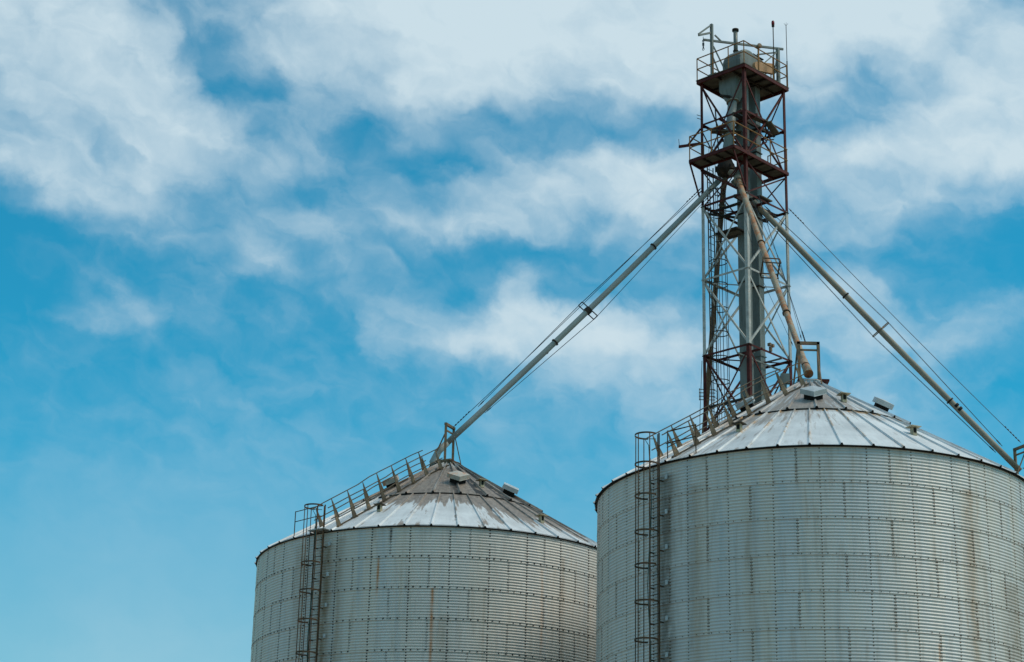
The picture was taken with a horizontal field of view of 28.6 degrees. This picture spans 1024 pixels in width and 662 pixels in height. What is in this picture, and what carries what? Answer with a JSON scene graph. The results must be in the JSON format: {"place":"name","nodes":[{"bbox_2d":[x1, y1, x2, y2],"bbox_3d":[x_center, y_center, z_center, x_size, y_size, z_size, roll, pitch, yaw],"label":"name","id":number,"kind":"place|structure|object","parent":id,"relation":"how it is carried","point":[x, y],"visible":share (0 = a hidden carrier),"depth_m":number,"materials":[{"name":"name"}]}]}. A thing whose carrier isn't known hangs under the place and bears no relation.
{"place":"outdoors","nodes":[
{"label":"outdoors","id":0,"kind":"place"},
{"bbox_2d":[0,0,1023,661],"label":"sky","id":1,"kind":"structure","parent":0,"point":[258,257],"materials":[{"name":"blue"}]},
{"label":"ground","id":2,"kind":"structure","parent":0,"visible":0},
{"bbox_2d":[251,422,596,661],"bbox_3d":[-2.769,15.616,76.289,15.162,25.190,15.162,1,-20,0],"label":"grain silo","id":3,"kind":"object","parent":2,"relation":"on","point":[447,560],"visible":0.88,"depth_m":71.87,"materials":[{"name":"metal"}]},
{"bbox_2d":[678,40,792,431],"bbox_3d":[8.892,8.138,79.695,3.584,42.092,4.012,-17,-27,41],"label":"elevator tower","id":4,"kind":"structure","parent":2,"relation":"on","point":[767,85],"depth_m":83.77,"materials":[{"name":"metal"}]},
{"bbox_2d":[429,178,720,465],"bbox_3d":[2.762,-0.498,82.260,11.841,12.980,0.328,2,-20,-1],"label":"grain spout","id":5,"kind":"object","parent":4,"relation":"attached to","point":[547,349],"visible":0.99,"depth_m":82.21,"materials":[{"name":"metal"}]},
{"bbox_2d":[455,188,700,425],"bbox_3d":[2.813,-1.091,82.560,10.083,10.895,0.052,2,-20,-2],"label":"guy wire","id":6,"kind":"object","parent":4,"relation":"attached to","point":[571,315],"visible":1,"depth_m":82.25,"materials":[{"name":"metal"}]},
{"bbox_2d":[700,366,701,407],"bbox_3d":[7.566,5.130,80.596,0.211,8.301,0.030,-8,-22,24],"label":"power cable","id":7,"kind":"object","parent":4,"relation":"hanging from","point":[700,392],"visible":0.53,"depth_m":81.53,"materials":[{"name":"metal"}]},
{"bbox_2d":[698,23,783,82],"bbox_3d":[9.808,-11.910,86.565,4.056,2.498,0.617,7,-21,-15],"label":"hoist jib","id":8,"kind":"object","parent":4,"relation":"on","point":[711,40],"visible":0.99,"depth_m":86.52,"materials":[{"name":"grey metal"}]},
{"bbox_2d":[756,43,761,70],"bbox_3d":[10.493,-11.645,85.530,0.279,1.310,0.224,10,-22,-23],"label":"flood lamp","id":9,"kind":"object","parent":4,"relation":"on","point":[759,45],"visible":1,"depth_m":85.58,"materials":[{"name":"grey metal"}]},
{"bbox_2d":[771,21,774,78],"bbox_3d":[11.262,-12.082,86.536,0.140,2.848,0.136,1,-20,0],"label":"warning beacon","id":10,"kind":"object","parent":4,"relation":"on","point":[772,23],"visible":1,"depth_m":86.62,"materials":[{"name":"metal"}]},
{"bbox_2d":[758,196,805,340],"bbox_3d":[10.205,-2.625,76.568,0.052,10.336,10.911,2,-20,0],"label":"guy wire","id":11,"kind":"object","parent":4,"relation":"attached to","point":[783,274],"visible":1,"depth_m":74.91,"materials":[{"name":"metal"}]},
{"bbox_2d":[786,31,787,85],"bbox_3d":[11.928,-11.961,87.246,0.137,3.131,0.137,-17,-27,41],"label":"lightning rod","id":12,"kind":"object","parent":4,"relation":"on","point":[786,61],"visible":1,"depth_m":87.13,"materials":[{"name":"metal"}]},
{"bbox_2d":[789,209,1020,442],"bbox_3d":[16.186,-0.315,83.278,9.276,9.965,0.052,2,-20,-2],"label":"guy wire","id":13,"kind":"object","parent":4,"relation":"attached to","point":[903,326],"visible":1,"depth_m":83.17,"materials":[{"name":"metal"}]},
{"bbox_2d":[715,28,775,403],"bbox_3d":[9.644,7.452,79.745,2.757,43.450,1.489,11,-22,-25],"label":"bucket elevator","id":14,"kind":"object","parent":2,"relation":"on","point":[728,84],"visible":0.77,"depth_m":84.28,"materials":[{"name":"grey metal"}]},
{"bbox_2d":[699,177,727,432],"bbox_3d":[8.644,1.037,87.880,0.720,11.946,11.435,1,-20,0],"label":"grain spout","id":15,"kind":"object","parent":14,"relation":"attached to","point":[708,379],"visible":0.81,"depth_m":86.76,"materials":[{"name":"grey metal"}]},
{"bbox_2d":[728,169,812,377],"bbox_3d":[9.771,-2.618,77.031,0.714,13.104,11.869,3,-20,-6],"label":"grain spout","id":16,"kind":"object","parent":14,"relation":"attached to","point":[805,364],"visible":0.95,"depth_m":76.20,"materials":[{"name":"metal"}]},
{"bbox_2d":[731,179,1021,472],"bbox_3d":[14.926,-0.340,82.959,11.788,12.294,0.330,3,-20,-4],"label":"grain spout","id":17,"kind":"object","parent":14,"relation":"attached to","point":[936,387],"visible":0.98,"depth_m":82.72,"materials":[{"name":"metal"}]},
{"bbox_2d":[593,341,1023,661],"bbox_3d":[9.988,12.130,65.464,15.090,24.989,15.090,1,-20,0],"label":"grain silo","id":18,"kind":"object","parent":2,"relation":"on","point":[818,519],"visible":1,"depth_m":60.86,"materials":[{"name":"metal"}]},
{"bbox_2d":[1013,444,1023,473],"bbox_3d":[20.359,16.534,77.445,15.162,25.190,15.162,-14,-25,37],"label":"grain silo","id":19,"kind":"object","parent":2,"relation":"on","point":[1015,454],"depth_m":81.70,"materials":[{"name":"metal"}]}
]}

